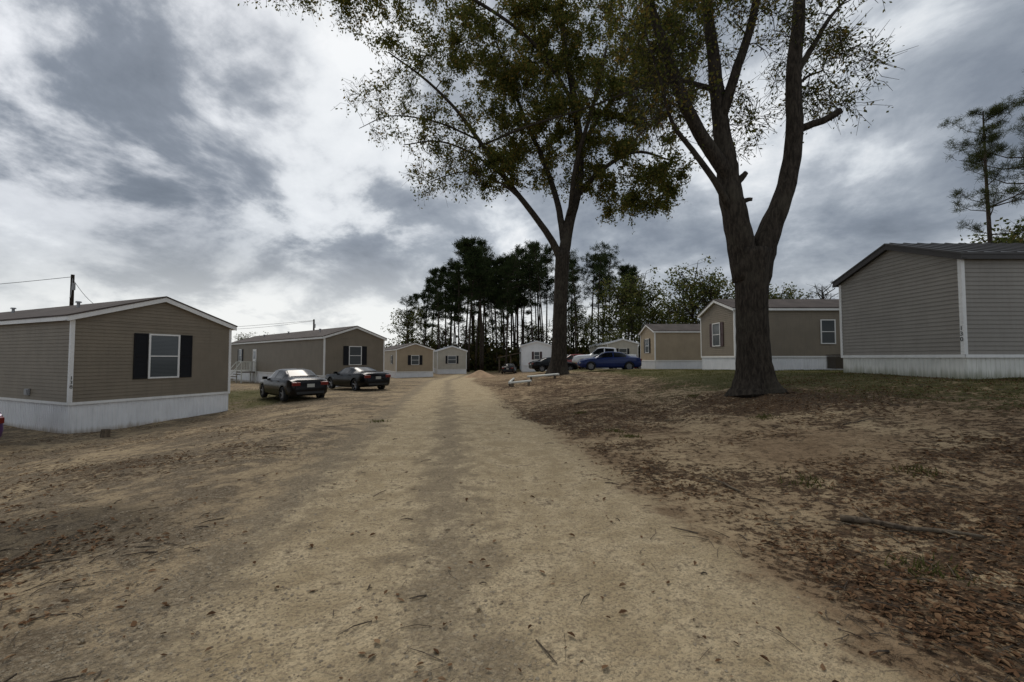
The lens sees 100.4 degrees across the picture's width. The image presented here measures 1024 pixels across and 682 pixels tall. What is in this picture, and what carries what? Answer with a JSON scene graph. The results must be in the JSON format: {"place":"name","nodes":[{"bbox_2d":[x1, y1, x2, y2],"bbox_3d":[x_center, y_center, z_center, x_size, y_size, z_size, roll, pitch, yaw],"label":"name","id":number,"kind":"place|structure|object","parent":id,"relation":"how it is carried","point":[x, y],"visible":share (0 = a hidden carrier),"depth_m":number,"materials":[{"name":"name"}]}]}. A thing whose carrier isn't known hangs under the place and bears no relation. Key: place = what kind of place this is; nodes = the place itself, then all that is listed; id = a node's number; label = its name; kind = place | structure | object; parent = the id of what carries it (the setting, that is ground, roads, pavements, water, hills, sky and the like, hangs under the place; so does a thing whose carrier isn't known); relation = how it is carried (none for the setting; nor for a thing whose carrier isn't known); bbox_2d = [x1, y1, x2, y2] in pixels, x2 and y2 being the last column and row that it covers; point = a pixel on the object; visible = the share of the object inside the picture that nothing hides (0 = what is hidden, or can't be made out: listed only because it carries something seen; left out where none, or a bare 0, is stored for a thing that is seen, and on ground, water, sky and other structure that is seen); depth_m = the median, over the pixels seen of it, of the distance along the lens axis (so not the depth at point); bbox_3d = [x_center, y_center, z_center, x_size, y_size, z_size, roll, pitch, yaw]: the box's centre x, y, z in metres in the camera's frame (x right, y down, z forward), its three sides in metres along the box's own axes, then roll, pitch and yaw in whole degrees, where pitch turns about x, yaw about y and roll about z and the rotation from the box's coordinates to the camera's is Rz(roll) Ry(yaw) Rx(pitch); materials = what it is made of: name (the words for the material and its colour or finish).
{"place":"outdoors","nodes":[
{"label":"outdoors","id":0,"kind":"place"},
{"bbox_2d":[0,372,1016,681],"bbox_3d":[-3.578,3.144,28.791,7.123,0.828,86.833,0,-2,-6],"label":"road","id":1,"kind":"structure","parent":0,"point":[489,428],"depth_m":3.01,"materials":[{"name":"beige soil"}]},
{"bbox_2d":[0,367,1023,681],"bbox_3d":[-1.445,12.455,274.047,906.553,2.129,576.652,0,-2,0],"label":"ground","id":2,"kind":"structure","parent":0,"point":[558,393],"depth_m":5.62,"materials":[{"name":"brown soil"}]},
{"bbox_2d":[0,557,71,573],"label":"fallen branch","id":3,"kind":"object","parent":2,"relation":"on","point":[19,567],"visible":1,"depth_m":3.41,"materials":[{"name":"brown wood"}]},
{"bbox_2d":[2,274,89,305],"bbox_3d":[-40.148,-0.653,31.954,41.398,8.578,3.458,-1,-2,22],"label":"utility pole","id":4,"kind":"object","parent":2,"relation":"on","point":[73,284],"visible":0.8,"depth_m":30.10,"materials":[{"name":"brown wood"}]},
{"bbox_2d":[100,429,110,437],"bbox_3d":[-12.350,2.846,12.946,0.240,0.336,0.241,-2,-3,44],"label":"log","id":5,"kind":"object","parent":2,"relation":"on","point":[104,433],"visible":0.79,"depth_m":12.87,"materials":[{"name":"brown wood"}]},
{"bbox_2d":[0,296,237,433],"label":"mobile home","id":6,"kind":"object","parent":2,"relation":"on","point":[143,361],"visible":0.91,"depth_m":14.91,"materials":[{"name":"beige plastic"}]},
{"bbox_2d":[147,334,180,378],"bbox_3d":[-12.888,0.563,15.820,0.055,1.620,1.000,-1,-2,24],"label":"window","id":7,"kind":"structure","parent":6,"relation":"in","point":[164,349],"depth_m":15.80,"materials":[{"name":"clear glass"}]},
{"bbox_2d":[230,361,255,382],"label":"porch steps","id":8,"kind":"structure","parent":2,"relation":"on","point":[246,369],"depth_m":38.83,"materials":[{"name":"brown wood"}]},
{"bbox_2d":[259,369,327,401],"bbox_3d":[-10.703,2.060,20.737,4.768,1.448,2.057,-2,-3,44],"label":"parked car","id":9,"kind":"object","parent":2,"relation":"on","point":[284,385],"visible":1,"depth_m":19.42,"materials":[{"name":"grey paint"}]},
{"bbox_2d":[231,326,386,386],"bbox_3d":[-19.777,1.568,39.093,22.360,4.830,5.060,-2,-3,42],"label":"mobile home","id":10,"kind":"object","parent":2,"relation":"on","point":[321,353],"visible":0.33,"depth_m":32.88,"materials":[{"name":"beige plastic"}]},
{"bbox_2d":[349,346,361,364],"bbox_3d":[-11.625,1.086,31.662,0.055,1.400,1.000,-2,-3,42],"label":"window","id":11,"kind":"structure","parent":10,"relation":"in","point":[355,352],"depth_m":31.67,"materials":[{"name":"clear glass"}]},
{"bbox_2d":[325,366,390,390],"bbox_3d":[-9.353,2.213,25.635,4.848,1.367,2.117,-2,-3,41],"label":"parked car","id":12,"kind":"object","parent":2,"relation":"on","point":[356,378],"visible":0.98,"depth_m":24.41,"materials":[{"name":"black paint"}]},
{"bbox_2d":[381,301,427,345],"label":"shade tree","id":13,"kind":"object","parent":2,"relation":"on","point":[408,331],"visible":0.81,"depth_m":77.60,"materials":[{"name":"green plant"}]},
{"bbox_2d":[397,297,419,343],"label":"pine tree","id":14,"kind":"object","parent":2,"relation":"on","point":[407,305],"visible":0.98,"depth_m":75.84,"materials":[{"name":"green plant"}]},
{"bbox_2d":[384,342,434,377],"bbox_3d":[-15.396,2.863,60.156,4.960,4.785,16.360,1,-3,-25],"label":"mobile home","id":15,"kind":"object","parent":2,"relation":"on","point":[415,359],"visible":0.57,"depth_m":53.06,"materials":[{"name":"beige plastic"}]},
{"bbox_2d":[403,292,420,327],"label":"pine tree","id":16,"kind":"object","parent":2,"relation":"on","point":[416,296],"visible":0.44,"depth_m":89.74,"materials":[{"name":"green plant"}]},
{"bbox_2d":[417,291,432,344],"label":"pine tree","id":17,"kind":"object","parent":2,"relation":"on","point":[423,296],"visible":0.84,"depth_m":80.20,"materials":[{"name":"green plant"}]},
{"bbox_2d":[411,328,441,348],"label":"shade tree","id":18,"kind":"object","parent":2,"relation":"on","point":[428,337],"visible":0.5,"depth_m":83.50,"materials":[{"name":"green plant"}]},
{"bbox_2d":[415,276,442,345],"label":"pine tree","id":19,"kind":"object","parent":2,"relation":"on","point":[427,287],"visible":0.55,"depth_m":82.09,"materials":[{"name":"green plant"}]},
{"bbox_2d":[421,282,444,343],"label":"pine tree","id":20,"kind":"object","parent":2,"relation":"on","point":[433,322],"visible":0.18,"depth_m":94.12,"materials":[{"name":"green plant"}]},
{"bbox_2d":[429,278,444,349],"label":"pine tree","id":21,"kind":"object","parent":2,"relation":"on","point":[441,286],"visible":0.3,"depth_m":84.65,"materials":[{"name":"green plant"}]},
{"bbox_2d":[426,267,449,348],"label":"pine tree","id":22,"kind":"object","parent":2,"relation":"on","point":[434,272],"visible":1,"depth_m":74.73,"materials":[{"name":"green plant"}]},
{"bbox_2d":[429,322,456,347],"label":"shade tree","id":23,"kind":"object","parent":2,"relation":"on","point":[442,339],"visible":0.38,"depth_m":89.61,"materials":[{"name":"green plant"}]},
{"bbox_2d":[434,264,454,346],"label":"pine tree","id":24,"kind":"object","parent":2,"relation":"on","point":[443,268],"visible":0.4,"depth_m":84.98,"materials":[{"name":"green plant"}]},
{"bbox_2d":[432,257,463,345],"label":"pine tree","id":25,"kind":"object","parent":2,"relation":"on","point":[451,265],"visible":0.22,"depth_m":86.41,"materials":[{"name":"green plant"}]},
{"bbox_2d":[433,346,467,373],"bbox_3d":[-10.759,3.297,71.249,4.760,4.705,14.360,1,-2,-14],"label":"mobile home","id":26,"kind":"object","parent":2,"relation":"on","point":[450,360],"visible":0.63,"depth_m":64.49,"materials":[{"name":"beige plastic"}]},
{"bbox_2d":[443,283,465,346],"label":"pine tree","id":27,"kind":"object","parent":2,"relation":"on","point":[447,287],"visible":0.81,"depth_m":74.68,"materials":[{"name":"green plant"}]},
{"bbox_2d":[441,279,469,345],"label":"pine tree","id":28,"kind":"object","parent":2,"relation":"on","point":[450,323],"visible":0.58,"depth_m":75.59,"materials":[{"name":"green plant"}]},
{"bbox_2d":[446,262,474,347],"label":"pine tree","id":29,"kind":"object","parent":2,"relation":"on","point":[457,276],"visible":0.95,"depth_m":74.13,"materials":[{"name":"green plant"}]},
{"bbox_2d":[451,241,477,367],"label":"pine tree","id":30,"kind":"object","parent":2,"relation":"on","point":[456,245],"visible":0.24,"depth_m":88.05,"materials":[{"name":"green plant"}]},
{"bbox_2d":[456,323,478,350],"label":"shade tree","id":31,"kind":"object","parent":2,"relation":"on","point":[463,333],"visible":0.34,"depth_m":91.45,"materials":[{"name":"green plant"}]},
{"bbox_2d":[460,252,489,349],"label":"pine tree","id":32,"kind":"object","parent":2,"relation":"on","point":[466,262],"visible":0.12,"depth_m":84.44,"materials":[{"name":"green plant"}]},
{"bbox_2d":[457,246,493,371],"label":"pine tree","id":33,"kind":"object","parent":2,"relation":"on","point":[476,251],"visible":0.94,"depth_m":74.47,"materials":[{"name":"green plant"}]},
{"bbox_2d":[456,235,498,370],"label":"pine tree","id":34,"kind":"object","parent":2,"relation":"on","point":[468,244],"visible":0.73,"depth_m":74.91,"materials":[{"name":"green plant"}]},
{"bbox_2d":[472,269,488,369],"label":"pine tree","id":35,"kind":"object","parent":2,"relation":"on","point":[478,279],"visible":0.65,"depth_m":74.59,"materials":[{"name":"green plant"}]},
{"bbox_2d":[465,370,495,377],"bbox_3d":[-3.900,3.994,51.882,4.400,0.910,4.400,0,-2,0],"label":"sand pile","id":36,"kind":"object","parent":2,"relation":"on","point":[479,374],"visible":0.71,"depth_m":51.01,"materials":[{"name":"beige sand"}]},
{"bbox_2d":[238,0,723,374],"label":"oak tree","id":37,"kind":"object","parent":2,"relation":"on","point":[511,158],"visible":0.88,"depth_m":24.11,"materials":[{"name":"green plant"}]},
{"bbox_2d":[467,313,495,353],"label":"shade tree","id":38,"kind":"object","parent":2,"relation":"on","point":[487,330],"visible":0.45,"depth_m":87.67,"materials":[{"name":"green plant"}]},
{"bbox_2d":[460,244,503,370],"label":"pine tree","id":39,"kind":"object","parent":2,"relation":"on","point":[486,258],"visible":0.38,"depth_m":80.10,"materials":[{"name":"green plant"}]},
{"bbox_2d":[475,236,493,320],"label":"pine tree","id":40,"kind":"object","parent":2,"relation":"on","point":[480,242],"visible":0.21,"depth_m":92.95,"materials":[{"name":"green plant"}]},
{"bbox_2d":[469,259,501,370],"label":"pine tree","id":41,"kind":"object","parent":2,"relation":"on","point":[494,276],"visible":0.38,"depth_m":78.59,"materials":[{"name":"green plant"}]},
{"bbox_2d":[484,283,506,370],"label":"pine tree","id":42,"kind":"object","parent":2,"relation":"on","point":[488,309],"visible":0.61,"depth_m":80.76,"materials":[{"name":"green plant"}]},
{"bbox_2d":[487,315,518,348],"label":"shade tree","id":43,"kind":"object","parent":2,"relation":"on","point":[500,336],"visible":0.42,"depth_m":95.48,"materials":[{"name":"green plant"}]},
{"bbox_2d":[490,264,521,362],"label":"pine tree","id":44,"kind":"object","parent":2,"relation":"on","point":[506,297],"visible":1,"depth_m":75.24,"materials":[{"name":"green plant"}]},
{"bbox_2d":[497,260,517,362],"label":"pine tree","id":45,"kind":"object","parent":2,"relation":"on","point":[505,263],"visible":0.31,"depth_m":84.05,"materials":[{"name":"green plant"}]},
{"bbox_2d":[501,363,516,373],"bbox_3d":[-0.400,3.844,59.898,2.057,1.448,4.768,0,-2,5],"label":"parked car","id":46,"kind":"object","parent":2,"relation":"on","point":[508,367],"visible":0.98,"depth_m":57.82,"materials":[{"name":"grey paint"}]},
{"bbox_2d":[496,253,523,350],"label":"pine tree","id":47,"kind":"object","parent":2,"relation":"on","point":[501,260],"visible":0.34,"depth_m":86.70,"materials":[{"name":"green plant"}]},
{"bbox_2d":[0,377,1023,681],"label":"twigs","id":48,"kind":"object","parent":2,"relation":"on","point":[1004,649],"visible":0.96,"depth_m":3.65,"materials":[{"name":"brown wood"}]},
{"bbox_2d":[385,335,638,370],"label":"undergrowth","id":49,"kind":"object","parent":2,"relation":"on","point":[490,362],"visible":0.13,"depth_m":83.65,"materials":[{"name":"green plant"}]},
{"bbox_2d":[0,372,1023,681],"bbox_3d":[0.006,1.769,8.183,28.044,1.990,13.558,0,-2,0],"label":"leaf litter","id":50,"kind":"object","parent":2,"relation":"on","point":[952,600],"visible":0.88,"depth_m":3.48,"materials":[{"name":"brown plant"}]},
{"bbox_2d":[840,506,984,538],"bbox_3d":[3.526,1.665,3.816,0.284,0.119,0.938,2,-3,-41],"label":"fallen branch","id":51,"kind":"object","parent":50,"relation":"on","point":[856,519],"visible":1,"depth_m":3.83,"materials":[{"name":"brown wood"}]},
{"bbox_2d":[498,250,528,361],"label":"pine tree","id":52,"kind":"object","parent":2,"relation":"on","point":[517,261],"visible":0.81,"depth_m":79.09,"materials":[{"name":"green plant"}]},
{"bbox_2d":[499,243,532,367],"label":"pine tree","id":53,"kind":"object","parent":2,"relation":"on","point":[522,249],"visible":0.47,"depth_m":85.21,"materials":[{"name":"green plant"}]},
{"bbox_2d":[514,320,540,345],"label":"shade tree","id":54,"kind":"object","parent":2,"relation":"on","point":[528,330],"visible":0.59,"depth_m":91.54,"materials":[{"name":"green plant"}]},
{"bbox_2d":[515,258,544,341],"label":"pine tree","id":55,"kind":"object","parent":2,"relation":"on","point":[530,303],"visible":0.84,"depth_m":81.80,"materials":[{"name":"green plant"}]},
{"bbox_2d":[513,252,546,344],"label":"pine tree","id":56,"kind":"object","parent":2,"relation":"on","point":[527,312],"visible":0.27,"depth_m":88.73,"materials":[{"name":"green plant"}]},
{"bbox_2d":[519,341,551,371],"bbox_3d":[3.500,2.627,67.949,4.560,4.780,16.360,0,-2,0],"label":"mobile home","id":57,"kind":"object","parent":2,"relation":"on","point":[534,351],"visible":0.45,"depth_m":59.96,"materials":[{"name":"white plastic"}]},
{"bbox_2d":[524,240,549,341],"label":"pine tree","id":58,"kind":"object","parent":2,"relation":"on","point":[537,289],"visible":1,"depth_m":81.07,"materials":[{"name":"green plant"}]},
{"bbox_2d":[525,240,552,340],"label":"pine tree","id":59,"kind":"object","parent":2,"relation":"on","point":[537,310],"visible":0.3,"depth_m":92.43,"materials":[{"name":"green plant"}]},
{"bbox_2d":[538,243,554,342],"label":"pine tree","id":60,"kind":"object","parent":2,"relation":"on","point":[548,287],"visible":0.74,"depth_m":94.85,"materials":[{"name":"green plant"}]},
{"bbox_2d":[528,357,578,371],"bbox_3d":[4.104,2.294,41.943,4.768,1.448,2.057,0,-2,-12],"label":"parked car","id":61,"kind":"object","parent":2,"relation":"on","point":[541,365],"visible":0.66,"depth_m":40.96,"materials":[{"name":"black paint"}]},
{"bbox_2d":[567,254,581,353],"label":"pine tree","id":62,"kind":"object","parent":2,"relation":"on","point":[580,295],"visible":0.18,"depth_m":82.04,"materials":[{"name":"green plant"}]},
{"bbox_2d":[569,248,582,353],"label":"pine tree","id":63,"kind":"object","parent":2,"relation":"on","point":[571,252],"visible":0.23,"depth_m":94.67,"materials":[{"name":"green plant"}]},
{"bbox_2d":[567,258,585,349],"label":"pine tree","id":64,"kind":"object","parent":2,"relation":"on","point":[573,264],"visible":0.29,"depth_m":84.81,"materials":[{"name":"green plant"}]},
{"bbox_2d":[568,262,588,353],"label":"pine tree","id":65,"kind":"object","parent":2,"relation":"on","point":[574,308],"visible":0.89,"depth_m":74.41,"materials":[{"name":"green plant"}]},
{"bbox_2d":[567,305,592,353],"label":"shade tree","id":66,"kind":"object","parent":2,"relation":"on","point":[572,326],"visible":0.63,"depth_m":83.66,"materials":[{"name":"green plant"}]},
{"bbox_2d":[576,310,600,352],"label":"shade tree","id":67,"kind":"object","parent":2,"relation":"on","point":[587,330],"visible":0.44,"depth_m":87.71,"materials":[{"name":"green plant"}]},
{"bbox_2d":[582,240,611,340],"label":"pine tree","id":68,"kind":"object","parent":2,"relation":"on","point":[598,258],"visible":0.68,"depth_m":79.00,"materials":[{"name":"green plant"}]},
{"bbox_2d":[577,251,619,342],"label":"pine tree","id":69,"kind":"object","parent":2,"relation":"on","point":[588,275],"visible":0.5,"depth_m":91.14,"materials":[{"name":"green plant"}]},
{"bbox_2d":[575,307,622,348],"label":"shade tree","id":70,"kind":"object","parent":2,"relation":"on","point":[601,324],"visible":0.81,"depth_m":69.67,"materials":[{"name":"green plant"}]},
{"bbox_2d":[589,259,614,318],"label":"pine tree","id":71,"kind":"object","parent":2,"relation":"on","point":[600,302],"visible":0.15,"depth_m":100.09,"materials":[{"name":"green plant"}]},
{"bbox_2d":[572,347,636,367],"bbox_3d":[8.516,1.532,39.467,5.808,1.918,2.173,0,-2,12],"label":"pickup truck","id":72,"kind":"object","parent":2,"relation":"on","point":[595,352],"visible":0.35,"depth_m":38.83,"materials":[{"name":"white paint"}]},
{"bbox_2d":[593,244,623,337],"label":"pine tree","id":73,"kind":"object","parent":2,"relation":"on","point":[607,260],"visible":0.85,"depth_m":74.08,"materials":[{"name":"green plant"}]},
{"bbox_2d":[577,351,641,370],"bbox_3d":[7.446,1.535,32.965,4.768,1.448,2.057,0,-2,4],"label":"parked car","id":74,"kind":"object","parent":2,"relation":"on","point":[610,359],"visible":0.99,"depth_m":32.12,"materials":[{"name":"blue paint"}]},
{"bbox_2d":[589,338,638,368],"bbox_3d":[16.100,2.192,68.967,4.760,4.630,14.360,0,-2,0],"label":"mobile home","id":75,"kind":"object","parent":2,"relation":"on","point":[625,346],"visible":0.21,"depth_m":62.00,"materials":[{"name":"beige plastic"}]},
{"bbox_2d":[600,328,627,346],"bbox_3d":[15.319,1.171,64.191,3.955,6.423,4.625,-1,-3,25],"label":"shade tree","id":76,"kind":"object","parent":2,"relation":"on","point":[611,338],"visible":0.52,"depth_m":63.64,"materials":[{"name":"green plant"}]},
{"bbox_2d":[592,273,646,340],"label":"shade tree","id":77,"kind":"object","parent":2,"relation":"on","point":[619,298],"visible":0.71,"depth_m":69.85,"materials":[{"name":"green plant"}]},
{"bbox_2d":[617,263,645,340],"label":"pine tree","id":78,"kind":"object","parent":2,"relation":"on","point":[622,269],"visible":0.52,"depth_m":84.19,"materials":[{"name":"green plant"}]},
{"bbox_2d":[622,265,646,338],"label":"pine tree","id":79,"kind":"object","parent":2,"relation":"on","point":[635,268],"visible":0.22,"depth_m":86.65,"materials":[{"name":"green plant"}]},
{"bbox_2d":[617,305,652,349],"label":"shade tree","id":80,"kind":"object","parent":2,"relation":"on","point":[627,319],"visible":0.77,"depth_m":65.53,"materials":[{"name":"green plant"}]},
{"bbox_2d":[610,265,670,357],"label":"shade tree","id":81,"kind":"object","parent":2,"relation":"on","point":[646,295],"visible":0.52,"depth_m":71.17,"materials":[{"name":"green plant"}]},
{"bbox_2d":[641,293,671,323],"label":"shade tree","id":82,"kind":"object","parent":2,"relation":"on","point":[651,306],"visible":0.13,"depth_m":73.81,"materials":[{"name":"green plant"}]},
{"bbox_2d":[640,305,675,330],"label":"shade tree","id":83,"kind":"object","parent":2,"relation":"on","point":[659,320],"visible":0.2,"depth_m":70.05,"materials":[{"name":"green plant"}]},
{"bbox_2d":[638,324,701,368],"bbox_3d":[21.400,0.695,42.206,16.360,4.785,4.760,0,-2,0],"label":"mobile home","id":84,"kind":"object","parent":2,"relation":"on","point":[670,346],"visible":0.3,"depth_m":40.01,"materials":[{"name":"beige plastic"}]},
{"bbox_2d":[652,295,695,323],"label":"shade tree","id":85,"kind":"object","parent":2,"relation":"on","point":[670,311],"visible":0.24,"depth_m":65.84,"materials":[{"name":"green plant"}]},
{"bbox_2d":[654,254,726,323],"bbox_3d":[26.145,-3.876,61.681,10.051,16.323,11.754,-1,-2,14],"label":"shade tree","id":86,"kind":"object","parent":2,"relation":"on","point":[683,287],"visible":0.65,"depth_m":61.70,"materials":[{"name":"green plant"}]},
{"bbox_2d":[676,267,734,323],"bbox_3d":[28.242,-3.117,60.877,8.964,14.737,8.815,-1,-3,24],"label":"shade tree","id":87,"kind":"object","parent":2,"relation":"on","point":[727,296],"visible":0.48,"depth_m":59.61,"materials":[{"name":"green plant"}]},
{"bbox_2d":[591,0,915,397],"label":"oak tree","id":88,"kind":"object","parent":2,"relation":"on","point":[751,256],"visible":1,"depth_m":11.41,"materials":[{"name":"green plant"}]},
{"bbox_2d":[697,299,840,369],"bbox_3d":[21.700,-0.194,26.479,18.360,4.864,4.660,0,-2,0],"label":"mobile home","id":89,"kind":"object","parent":2,"relation":"on","point":[804,334],"visible":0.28,"depth_m":24.35,"materials":[{"name":"beige plastic"}]},
{"bbox_2d":[712,322,719,346],"bbox_3d":[12.659,-0.389,26.437,0.055,1.450,1.000,0,-2,0],"label":"window","id":90,"kind":"structure","parent":89,"relation":"in","point":[715,326],"depth_m":26.48,"materials":[{"name":"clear glass"}]},
{"bbox_2d":[820,319,835,343],"bbox_3d":[18.000,-0.530,24.299,0.850,1.400,0.055,0,-2,0],"label":"window","id":91,"kind":"structure","parent":89,"relation":"in","point":[827,326],"depth_m":24.30,"materials":[{"name":"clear glass"}]},
{"bbox_2d":[769,281,810,298],"bbox_3d":[37.632,-2.071,60.040,7.191,12.548,7.898,2,-3,-36],"label":"shade tree","id":92,"kind":"object","parent":2,"relation":"on","point":[787,296],"visible":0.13,"depth_m":59.30,"materials":[{"name":"green plant"}]},
{"bbox_2d":[805,281,837,298],"bbox_3d":[41.238,-2.050,56.264,4.978,12.070,4.398,2,-3,-35],"label":"bare tree","id":93,"kind":"object","parent":2,"relation":"on","point":[822,295],"visible":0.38,"depth_m":56.18,"materials":[{"name":"brown wood"}]},
{"bbox_2d":[825,354,842,369],"bbox_3d":[16.900,1.166,22.171,0.800,0.948,0.800,0,-2,0],"label":"air conditioner","id":94,"kind":"object","parent":2,"relation":"on","point":[834,361],"visible":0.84,"depth_m":21.99,"materials":[{"name":"grey plastic"}]},
{"bbox_2d":[832,243,1023,378],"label":"mobile home","id":95,"kind":"object","parent":2,"relation":"on","point":[948,310],"visible":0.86,"depth_m":12.46,"materials":[{"name":"grey plastic"}]},
{"bbox_2d":[937,94,1023,242],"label":"pine tree","id":96,"kind":"object","parent":2,"relation":"on","point":[992,137],"visible":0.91,"depth_m":35.58,"materials":[{"name":"green plant"}]},
{"bbox_2d":[944,71,1023,206],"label":"pine tree","id":97,"kind":"object","parent":2,"relation":"on","point":[1016,165],"visible":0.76,"depth_m":36.28,"materials":[{"name":"green plant"}]},
{"bbox_2d":[960,222,1023,242],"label":"shade tree","id":98,"kind":"object","parent":2,"relation":"on","point":[994,241],"visible":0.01,"depth_m":35.52,"materials":[{"name":"green plant"}]},
{"bbox_2d":[995,217,1023,242],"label":"shade tree","id":99,"kind":"object","parent":2,"relation":"on","point":[1010,237],"visible":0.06,"depth_m":33.60,"materials":[{"name":"green plant"}]},
{"bbox_2d":[0,0,1023,348],"label":"sky","id":100,"kind":"structure","parent":0,"point":[197,154],"materials":[{"name":"grey"}]},
{"bbox_2d":[228,369,1023,591],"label":"grass","id":101,"kind":"structure","parent":0,"point":[918,566],"depth_m":10.05,"materials":[{"name":"plant"}]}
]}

